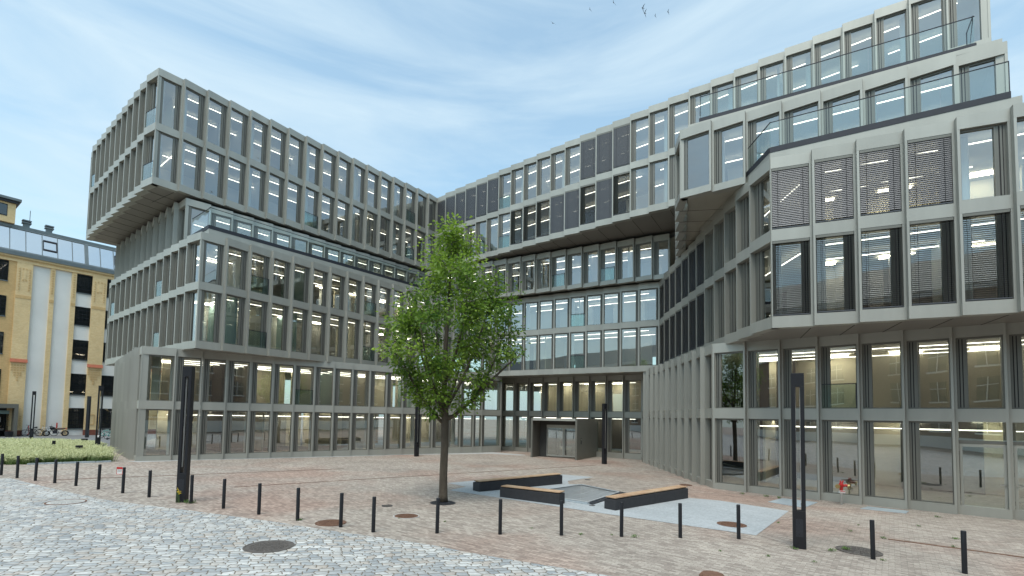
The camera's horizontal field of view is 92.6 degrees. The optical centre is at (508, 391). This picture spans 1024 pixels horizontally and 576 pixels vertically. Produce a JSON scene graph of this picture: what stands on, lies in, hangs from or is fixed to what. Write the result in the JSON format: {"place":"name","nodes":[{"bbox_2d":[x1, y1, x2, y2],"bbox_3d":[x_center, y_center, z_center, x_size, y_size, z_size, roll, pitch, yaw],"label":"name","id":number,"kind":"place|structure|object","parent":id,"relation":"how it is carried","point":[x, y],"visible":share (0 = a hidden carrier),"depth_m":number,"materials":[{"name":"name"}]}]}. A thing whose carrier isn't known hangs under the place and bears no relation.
{"place":"outdoors","nodes":[
{"label":"outdoors","id":0,"kind":"place"},
{"bbox_2d":[0,434,155,445],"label":"service road","id":1,"kind":"structure","parent":0,"point":[105,441],"depth_m":49.86,"materials":[{"name":"grey asphalt"}]},
{"bbox_2d":[0,478,608,575],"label":"cobbled road","id":2,"kind":"structure","parent":0,"point":[92,536],"depth_m":10.20,"materials":[{"name":"stone"}]},
{"bbox_2d":[242,540,294,552],"bbox_3d":[-5.098,3.298,10.405,1.000,0.035,1.000,1,-3,0],"label":"manhole cover","id":3,"kind":"object","parent":2,"relation":"on","point":[269,546],"visible":1,"depth_m":10.34,"materials":[{"name":"metal"}]},
{"bbox_2d":[0,417,1023,575],"bbox_3d":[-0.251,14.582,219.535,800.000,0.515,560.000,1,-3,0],"label":"ground","id":4,"kind":"structure","parent":0,"point":[654,548],"depth_m":14.65,"materials":[{"name":"brick"}]},
{"bbox_2d":[0,194,161,436],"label":"brick building","id":5,"kind":"structure","parent":4,"relation":"on","point":[54,294],"depth_m":53.07,"materials":[{"name":"yellow paint"}]},
{"bbox_2d":[67,408,83,428],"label":"window","id":6,"kind":"structure","parent":5,"relation":"in","point":[75,415],"depth_m":54.49,"materials":[{"name":"black glass"}]},
{"bbox_2d":[69,373,86,395],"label":"window","id":7,"kind":"structure","parent":5,"relation":"in","point":[77,382],"depth_m":54.72,"materials":[{"name":"black glass"}]},
{"bbox_2d":[72,339,88,360],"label":"window","id":8,"kind":"structure","parent":5,"relation":"in","point":[80,347],"depth_m":54.92,"materials":[{"name":"black glass"}]},
{"bbox_2d":[74,306,90,326],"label":"window","id":9,"kind":"structure","parent":5,"relation":"in","point":[82,314],"depth_m":55.10,"materials":[{"name":"black glass"}]},
{"bbox_2d":[76,274,92,294],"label":"window","id":10,"kind":"structure","parent":5,"relation":"in","point":[84,282],"depth_m":55.29,"materials":[{"name":"black glass"}]},
{"bbox_2d":[100,375,113,396],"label":"window","id":11,"kind":"structure","parent":5,"relation":"in","point":[106,381],"depth_m":56.81,"materials":[{"name":"black glass"}]},
{"bbox_2d":[176,366,194,502],"bbox_3d":[-10.045,1.374,15.205,0.270,4.300,0.228,1,-3,-8],"label":"lamp post","id":12,"kind":"object","parent":4,"relation":"on","point":[184,454],"visible":0.89,"depth_m":15.15,"materials":[{"name":"black metal"}]},
{"bbox_2d":[128,452,522,461],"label":"wall edge paving","id":13,"kind":"structure","parent":4,"relation":"on","point":[368,455],"depth_m":34.22,"materials":[{"name":"grey stone"}]},
{"bbox_2d":[414,401,419,456],"bbox_3d":[-6.474,2.699,34.547,0.228,4.000,0.270,-2,-4,40],"label":"lamp post","id":14,"kind":"object","parent":4,"relation":"on","point":[417,433],"visible":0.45,"depth_m":34.46,"materials":[{"name":"black metal"}]},
{"bbox_2d":[430,501,455,504],"bbox_3d":[-2.194,3.709,16.274,0.840,0.032,0.840,1,-3,0],"label":"tree grate","id":15,"kind":"object","parent":4,"relation":"on","point":[445,503],"visible":0.72,"depth_m":16.14,"materials":[{"name":"metal"}]},
{"bbox_2d":[371,212,530,501],"bbox_3d":[-2.006,-1.259,16.530,5.618,9.995,5.065,1,-3,0],"label":"tree","id":16,"kind":"object","parent":15,"relation":"on","point":[437,367],"visible":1,"depth_m":16.41,"materials":[{"name":"green plant"}]},
{"bbox_2d":[86,0,1023,519],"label":"office building","id":17,"kind":"structure","parent":4,"relation":"on","point":[834,218],"depth_m":27.82,"materials":[{"name":"metal"}]},
{"bbox_2d":[161,132,177,183],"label":"window","id":18,"kind":"structure","parent":17,"relation":"in","point":[175,141],"depth_m":29.35,"materials":[{"name":"metal"}]},
{"bbox_2d":[164,79,180,130],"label":"window","id":19,"kind":"structure","parent":17,"relation":"in","point":[178,88],"depth_m":29.53,"materials":[{"name":"metal"}]},
{"bbox_2d":[173,409,198,454],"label":"window","id":20,"kind":"structure","parent":17,"relation":"in","point":[177,412],"depth_m":27.30,"materials":[{"name":"metal"}]},
{"bbox_2d":[176,357,200,401],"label":"window","id":21,"kind":"structure","parent":17,"relation":"in","point":[180,359],"depth_m":27.47,"materials":[{"name":"metal"}]},
{"bbox_2d":[183,140,201,190],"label":"window","id":22,"kind":"structure","parent":17,"relation":"in","point":[198,149],"depth_m":30.28,"materials":[{"name":"metal"}]},
{"bbox_2d":[186,290,203,340],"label":"window","id":23,"kind":"structure","parent":17,"relation":"in","point":[191,302],"depth_m":27.17,"materials":[{"name":"metal"}]},
{"bbox_2d":[186,87,204,139],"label":"window","id":24,"kind":"structure","parent":17,"relation":"in","point":[201,99],"depth_m":30.47,"materials":[{"name":"metal"}]},
{"bbox_2d":[200,410,223,453],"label":"window","id":25,"kind":"structure","parent":17,"relation":"in","point":[204,412],"depth_m":28.10,"materials":[{"name":"metal"}]},
{"bbox_2d":[204,290,220,342],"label":"window","id":26,"kind":"structure","parent":17,"relation":"in","point":[217,295],"depth_m":27.37,"materials":[{"name":"metal"}]},
{"bbox_2d":[202,359,225,402],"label":"window","id":27,"kind":"structure","parent":17,"relation":"in","point":[206,361],"depth_m":28.25,"materials":[{"name":"metal"}]},
{"bbox_2d":[206,241,222,285],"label":"window","id":28,"kind":"structure","parent":17,"relation":"in","point":[220,248],"depth_m":27.53,"materials":[{"name":"metal"}]},
{"bbox_2d":[207,149,223,197],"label":"window","id":29,"kind":"structure","parent":17,"relation":"in","point":[221,158],"depth_m":31.28,"materials":[{"name":"metal"}]},
{"bbox_2d":[210,98,226,148],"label":"window","id":30,"kind":"structure","parent":17,"relation":"in","point":[223,109],"depth_m":31.45,"materials":[{"name":"metal"}]},
{"bbox_2d":[226,294,244,345],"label":"window","id":31,"kind":"structure","parent":17,"relation":"in","point":[241,306],"depth_m":28.32,"materials":[{"name":"metal"}]},
{"bbox_2d":[225,410,247,453],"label":"window","id":32,"kind":"structure","parent":17,"relation":"in","point":[229,413],"depth_m":28.88,"materials":[{"name":"metal"}]},
{"bbox_2d":[229,157,245,204],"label":"window","id":33,"kind":"structure","parent":17,"relation":"in","point":[242,166],"depth_m":32.24,"materials":[{"name":"metal"}]},
{"bbox_2d":[229,246,246,289],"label":"window","id":34,"kind":"structure","parent":17,"relation":"in","point":[242,285],"depth_m":28.46,"materials":[{"name":"metal"}]},
{"bbox_2d":[227,360,249,402],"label":"window","id":35,"kind":"structure","parent":17,"relation":"in","point":[231,363],"depth_m":29.04,"materials":[{"name":"metal"}]},
{"bbox_2d":[232,108,247,156],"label":"window","id":36,"kind":"structure","parent":17,"relation":"in","point":[244,118],"depth_m":32.43,"materials":[{"name":"metal"}]},
{"bbox_2d":[250,299,266,347],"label":"window","id":37,"kind":"structure","parent":17,"relation":"in","point":[263,334],"depth_m":29.32,"materials":[{"name":"metal"}]},
{"bbox_2d":[249,411,269,452],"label":"window","id":38,"kind":"structure","parent":17,"relation":"in","point":[253,413],"depth_m":29.65,"materials":[{"name":"metal"}]},
{"bbox_2d":[252,252,268,294],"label":"window","id":39,"kind":"structure","parent":17,"relation":"in","point":[265,283],"depth_m":29.48,"materials":[{"name":"metal"}]},
{"bbox_2d":[251,362,271,403],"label":"window","id":40,"kind":"structure","parent":17,"relation":"in","point":[255,365],"depth_m":29.82,"materials":[{"name":"metal"}]},
{"bbox_2d":[270,303,287,350],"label":"window","id":41,"kind":"structure","parent":17,"relation":"in","point":[285,308],"depth_m":30.33,"materials":[{"name":"metal"}]},
{"bbox_2d":[271,411,291,451],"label":"window","id":42,"kind":"structure","parent":17,"relation":"in","point":[275,413],"depth_m":30.45,"materials":[{"name":"metal"}]},
{"bbox_2d":[273,364,293,404],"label":"window","id":43,"kind":"structure","parent":17,"relation":"in","point":[277,366],"depth_m":30.60,"materials":[{"name":"metal"}]},
{"bbox_2d":[293,307,307,352],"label":"window","id":44,"kind":"structure","parent":17,"relation":"in","point":[304,312],"depth_m":31.33,"materials":[{"name":"metal"}]},
{"bbox_2d":[293,412,311,451],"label":"window","id":45,"kind":"structure","parent":17,"relation":"in","point":[296,414],"depth_m":31.21,"materials":[{"name":"metal"}]},
{"bbox_2d":[295,365,313,404],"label":"window","id":46,"kind":"structure","parent":17,"relation":"in","point":[298,368],"depth_m":31.37,"materials":[{"name":"metal"}]},
{"bbox_2d":[313,412,331,450],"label":"window","id":47,"kind":"structure","parent":17,"relation":"in","point":[316,421],"depth_m":31.99,"materials":[{"name":"metal"}]},
{"bbox_2d":[315,367,332,405],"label":"window","id":48,"kind":"structure","parent":17,"relation":"in","point":[318,369],"depth_m":32.16,"materials":[{"name":"metal"}]},
{"bbox_2d":[596,177,611,219],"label":"window","id":49,"kind":"structure","parent":17,"relation":"in","point":[602,192],"depth_m":33.50,"materials":[{"name":"metal"}]},
{"bbox_2d":[597,131,611,173],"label":"window","id":50,"kind":"structure","parent":17,"relation":"in","point":[604,141],"depth_m":33.68,"materials":[{"name":"metal"}]},
{"bbox_2d":[613,171,629,215],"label":"window","id":51,"kind":"structure","parent":17,"relation":"in","point":[615,208],"depth_m":32.90,"materials":[{"name":"metal"}]},
{"bbox_2d":[614,123,629,167],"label":"window","id":52,"kind":"structure","parent":17,"relation":"in","point":[618,154],"depth_m":32.82,"materials":[{"name":"metal"}]},
{"bbox_2d":[650,159,667,204],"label":"window","id":53,"kind":"structure","parent":17,"relation":"in","point":[652,165],"depth_m":31.23,"materials":[{"name":"metal"}]},
{"bbox_2d":[650,108,667,154],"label":"window","id":54,"kind":"structure","parent":17,"relation":"in","point":[652,116],"depth_m":31.41,"materials":[{"name":"metal"}]},
{"bbox_2d":[670,100,687,147],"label":"window","id":55,"kind":"structure","parent":17,"relation":"in","point":[672,107],"depth_m":30.56,"materials":[{"name":"metal"}]},
{"bbox_2d":[684,131,708,189],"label":"window","id":56,"kind":"structure","parent":17,"relation":"in","point":[706,133],"depth_m":21.79,"materials":[{"name":"metal"}]},
{"bbox_2d":[709,286,713,341],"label":"window","id":57,"kind":"structure","parent":17,"relation":"in","point":[711,290],"depth_m":24.44,"materials":[{"name":"metal"}]},
{"bbox_2d":[718,279,723,337],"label":"window","id":58,"kind":"structure","parent":17,"relation":"in","point":[720,283],"depth_m":23.12,"materials":[{"name":"metal"}]},
{"bbox_2d":[718,221,723,269],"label":"window","id":59,"kind":"structure","parent":17,"relation":"in","point":[721,226],"depth_m":23.28,"materials":[{"name":"metal"}]},
{"bbox_2d":[714,122,742,183],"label":"window","id":60,"kind":"structure","parent":17,"relation":"in","point":[717,134],"depth_m":21.12,"materials":[{"name":"metal"}]},
{"bbox_2d":[716,351,742,407],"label":"window","id":61,"kind":"structure","parent":17,"relation":"in","point":[718,355],"depth_m":22.15,"materials":[{"name":"metal"}]},
{"bbox_2d":[716,418,743,485],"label":"window","id":62,"kind":"structure","parent":17,"relation":"in","point":[719,423],"depth_m":21.99,"materials":[{"name":"metal"}]},
{"bbox_2d":[729,270,735,332],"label":"window","id":63,"kind":"structure","parent":17,"relation":"in","point":[732,276],"depth_m":21.78,"materials":[{"name":"metal"}]},
{"bbox_2d":[729,209,735,260],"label":"window","id":64,"kind":"structure","parent":17,"relation":"in","point":[732,216],"depth_m":21.93,"materials":[{"name":"metal"}]},
{"bbox_2d":[741,195,748,250],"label":"window","id":65,"kind":"structure","parent":17,"relation":"in","point":[745,202],"depth_m":20.60,"materials":[{"name":"metal"}]},
{"bbox_2d":[742,260,749,327],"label":"window","id":66,"kind":"structure","parent":17,"relation":"in","point":[745,266],"depth_m":20.42,"materials":[{"name":"metal"}]},
{"bbox_2d":[735,71,757,107],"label":"window","id":67,"kind":"structure","parent":17,"relation":"in","point":[737,80],"depth_m":28.03,"materials":[{"name":"metal"}]},
{"bbox_2d":[748,113,779,168],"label":"window","id":68,"kind":"structure","parent":17,"relation":"in","point":[752,126],"depth_m":20.45,"materials":[{"name":"metal"}]},
{"bbox_2d":[749,349,778,407],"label":"window","id":69,"kind":"structure","parent":17,"relation":"in","point":[752,354],"depth_m":21.26,"materials":[{"name":"metal"}]},
{"bbox_2d":[750,419,779,488],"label":"window","id":70,"kind":"structure","parent":17,"relation":"in","point":[753,422],"depth_m":21.08,"materials":[{"name":"metal"}]},
{"bbox_2d":[755,172,777,239],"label":"window","id":71,"kind":"structure","parent":17,"relation":"in","point":[759,188],"depth_m":19.21,"materials":[{"name":"metal"}]},
{"bbox_2d":[755,244,778,321],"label":"window","id":72,"kind":"structure","parent":17,"relation":"in","point":[759,256],"depth_m":19.01,"materials":[{"name":"metal"}]},
{"bbox_2d":[760,61,783,100],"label":"window","id":73,"kind":"structure","parent":17,"relation":"in","point":[762,70],"depth_m":27.18,"materials":[{"name":"metal"}]},
{"bbox_2d":[771,163,808,229],"bbox_3d":[10.355,-7.123,18.061,1.213,2.320,0.216,0,-3,22],"label":"window blind","id":74,"kind":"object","parent":17,"relation":"in","point":[803,191],"depth_m":17.96,"materials":[{"name":"metal"}]},
{"bbox_2d":[772,238,810,315],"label":"window","id":75,"kind":"structure","parent":17,"relation":"in","point":[805,248],"depth_m":17.74,"materials":[{"name":"metal"}]},
{"bbox_2d":[786,49,811,93],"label":"window","id":76,"kind":"structure","parent":17,"relation":"in","point":[789,60],"depth_m":26.32,"materials":[{"name":"metal"}]},
{"bbox_2d":[784,347,815,407],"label":"window","id":77,"kind":"structure","parent":17,"relation":"in","point":[787,352],"depth_m":20.45,"materials":[{"name":"metal"}]},
{"bbox_2d":[785,419,817,491],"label":"window","id":78,"kind":"structure","parent":17,"relation":"in","point":[788,458],"depth_m":20.30,"materials":[{"name":"metal"}]},
{"bbox_2d":[785,102,818,143],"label":"window","id":79,"kind":"structure","parent":17,"relation":"in","point":[789,129],"depth_m":19.77,"materials":[{"name":"metal"}]},
{"bbox_2d":[814,37,840,85],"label":"window","id":80,"kind":"structure","parent":17,"relation":"in","point":[817,48],"depth_m":25.47,"materials":[{"name":"metal"}]},
{"bbox_2d":[814,154,852,222],"bbox_3d":[11.522,-7.138,17.400,1.155,2.320,0.216,0,-3,23],"label":"window blind","id":81,"kind":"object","parent":17,"relation":"in","point":[846,186],"depth_m":17.31,"materials":[{"name":"metal"}]},
{"bbox_2d":[816,231,854,312],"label":"window","id":82,"kind":"structure","parent":17,"relation":"in","point":[848,237],"depth_m":17.09,"materials":[{"name":"metal"}]},
{"bbox_2d":[821,344,857,408],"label":"window","id":83,"kind":"structure","parent":17,"relation":"in","point":[825,350],"depth_m":19.61,"materials":[{"name":"metal"}]},
{"bbox_2d":[823,420,858,495],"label":"window","id":84,"kind":"structure","parent":17,"relation":"in","point":[827,424],"depth_m":19.45,"materials":[{"name":"metal"}]},
{"bbox_2d":[823,91,860,134],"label":"window","id":85,"kind":"structure","parent":17,"relation":"in","point":[828,113],"depth_m":19.08,"materials":[{"name":"metal"}]},
{"bbox_2d":[859,144,900,215],"bbox_3d":[12.655,-7.153,16.741,1.155,2.320,0.216,0,-3,23],"label":"window blind","id":86,"kind":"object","parent":17,"relation":"in","point":[892,169],"depth_m":16.65,"materials":[{"name":"metal"}]},
{"bbox_2d":[862,341,901,408],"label":"window","id":87,"kind":"structure","parent":17,"relation":"in","point":[866,348],"depth_m":18.80,"materials":[{"name":"metal"}]},
{"bbox_2d":[861,224,903,309],"bbox_3d":[12.604,-4.163,16.582,1.155,2.810,0.216,0,-3,23],"label":"window","id":88,"kind":"structure","parent":17,"relation":"in","point":[894,230],"depth_m":16.43,"materials":[{"name":"metal"}]},
{"bbox_2d":[864,420,904,499],"bbox_3d":[14.094,2.559,18.392,1.186,2.890,0.124,-2,-4,44],"label":"window","id":89,"kind":"structure","parent":17,"relation":"in","point":[868,424],"depth_m":18.63,"materials":[{"name":"metal"}]},
{"bbox_2d":[865,79,905,124],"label":"window","id":90,"kind":"structure","parent":17,"relation":"in","point":[869,102],"depth_m":18.40,"materials":[{"name":"metal"}]},
{"bbox_2d":[907,338,951,408],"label":"window","id":91,"kind":"structure","parent":17,"relation":"in","point":[912,352],"depth_m":17.99,"materials":[{"name":"metal"}]},
{"bbox_2d":[907,133,952,208],"bbox_3d":[13.789,-7.169,16.083,1.155,2.320,0.216,0,-3,23],"label":"window","id":92,"kind":"structure","parent":17,"relation":"in","point":[944,193],"depth_m":15.99,"materials":[{"name":"metal"}]},
{"bbox_2d":[909,421,954,504],"bbox_3d":[15.161,2.534,17.576,1.186,2.890,0.124,-2,-4,44],"label":"window","id":93,"kind":"structure","parent":17,"relation":"in","point":[914,426],"depth_m":17.82,"materials":[{"name":"metal"}]},
{"bbox_2d":[910,67,954,113],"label":"window","id":94,"kind":"structure","parent":17,"relation":"in","point":[915,91],"depth_m":17.72,"materials":[{"name":"metal"}]},
{"bbox_2d":[910,217,955,305],"bbox_3d":[13.738,-4.179,15.924,1.155,2.810,0.216,0,-3,23],"label":"window","id":95,"kind":"structure","parent":17,"relation":"in","point":[946,224],"depth_m":15.77,"materials":[{"name":"metal"}]},
{"bbox_2d":[959,58,994,102],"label":"window","id":96,"kind":"structure","parent":17,"relation":"in","point":[964,79],"depth_m":17.10,"materials":[{"name":"metal"}]},
{"bbox_2d":[955,335,1005,408],"bbox_3d":[16.281,-0.636,16.929,1.186,2.510,0.124,-2,-4,44],"label":"window","id":97,"kind":"structure","parent":17,"relation":"in","point":[961,343],"depth_m":17.17,"materials":[{"name":"metal"}]},
{"bbox_2d":[958,431,1008,509],"bbox_3d":[16.197,2.633,16.741,1.203,3.140,0.160,-2,-4,45],"label":"door","id":98,"kind":"structure","parent":17,"relation":"in","point":[963,443],"depth_m":16.72,"materials":[{"name":"metal"}]},
{"bbox_2d":[960,123,1007,199],"bbox_3d":[14.941,-7.182,15.467,1.155,2.320,0.124,0,-3,23],"label":"window","id":99,"kind":"structure","parent":17,"relation":"in","point":[999,153],"depth_m":15.27,"materials":[{"name":"metal"}]},
{"bbox_2d":[962,209,1012,301],"bbox_3d":[14.872,-4.194,15.265,1.155,2.810,0.216,0,-3,23],"label":"window","id":100,"kind":"structure","parent":17,"relation":"in","point":[1002,232],"depth_m":15.11,"materials":[{"name":"metal"}]},
{"bbox_2d":[1013,442,1023,509],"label":"door","id":101,"kind":"structure","parent":17,"relation":"in","point":[1020,444],"depth_m":16.26,"materials":[{"name":"metal"}]},
{"bbox_2d":[602,404,606,463],"bbox_3d":[6.433,2.919,32.944,0.270,4.150,0.228,3,-4,-30],"label":"lamp post","id":102,"kind":"object","parent":4,"relation":"on","point":[604,433],"visible":0.88,"depth_m":32.88,"materials":[{"name":"black metal"}]},
{"bbox_2d":[790,373,806,549],"bbox_3d":[6.950,1.703,11.759,0.270,4.270,0.228,-1,-3,27],"label":"lamp post","id":103,"kind":"object","parent":4,"relation":"on","point":[798,515],"visible":0.86,"depth_m":11.67,"materials":[{"name":"black metal"}]},
{"bbox_2d":[835,545,882,556],"bbox_3d":[8.227,3.755,11.514,0.920,0.034,0.920,1,-3,0],"label":"manhole cover","id":104,"kind":"object","parent":4,"relation":"on","point":[857,550],"visible":0.87,"depth_m":11.46,"materials":[{"name":"metal"}]},
{"bbox_2d":[960,530,967,573],"bbox_3d":[9.285,3.308,9.987,0.092,0.910,0.092,0,-3,23],"label":"bollard","id":105,"kind":"object","parent":4,"relation":"on","point":[964,563],"visible":0.89,"depth_m":9.96,"materials":[{"name":"black metal"}]},
{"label":"planting soil","id":106,"kind":"structure","parent":4,"relation":"on","visible":0},
{"bbox_2d":[0,437,123,464],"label":"ornamental grass","id":107,"kind":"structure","parent":106,"relation":"on","point":[26,450],"depth_m":26.47,"materials":[{"name":"green plant"}]},
{"bbox_2d":[95,386,103,445],"bbox_3d":[-27.073,1.863,32.349,0.270,4.450,0.228,4,-4,-42],"label":"lamp post","id":108,"kind":"object","parent":106,"relation":"on","point":[98,439],"visible":0.85,"depth_m":32.29,"materials":[{"name":"black metal"}]},
{"bbox_2d":[0,0,1023,420],"label":"sky","id":109,"kind":"structure","parent":0,"point":[438,97],"materials":[{"name":"blue"}]},
{"bbox_2d":[450,474,787,534],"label":"granite paving","id":110,"kind":"structure","parent":0,"point":[710,514],"depth_m":16.03,"materials":[{"name":"grey stone"}]},
{"bbox_2d":[473,473,561,491],"bbox_3d":[0.492,3.832,20.601,4.696,0.465,0.420,4,-4,-41],"label":"bench","id":111,"kind":"object","parent":110,"relation":"on","point":[491,484],"visible":0.93,"depth_m":20.31,"materials":[{"name":"black concrete"}]},
{"bbox_2d":[500,485,564,504],"bbox_3d":[0.799,3.673,17.357,2.406,0.465,0.440,-1,-4,33],"label":"bench","id":112,"kind":"object","parent":110,"relation":"on","point":[543,495],"visible":0.96,"depth_m":17.10,"materials":[{"name":"black concrete"}]},
{"bbox_2d":[548,484,624,504],"bbox_3d":[2.871,4.498,19.305,3.326,1.077,4.206,-2,-4,40],"label":"light well","id":113,"kind":"object","parent":110,"relation":"on","point":[583,494],"visible":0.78,"depth_m":19.89,"materials":[{"name":"glass"}]},
{"bbox_2d":[604,485,687,510],"bbox_3d":[5.022,3.795,17.490,4.646,0.465,0.440,4,-4,-41],"label":"bench","id":114,"kind":"object","parent":110,"relation":"on","point":[651,496],"visible":0.94,"depth_m":17.05,"materials":[{"name":"black concrete"}]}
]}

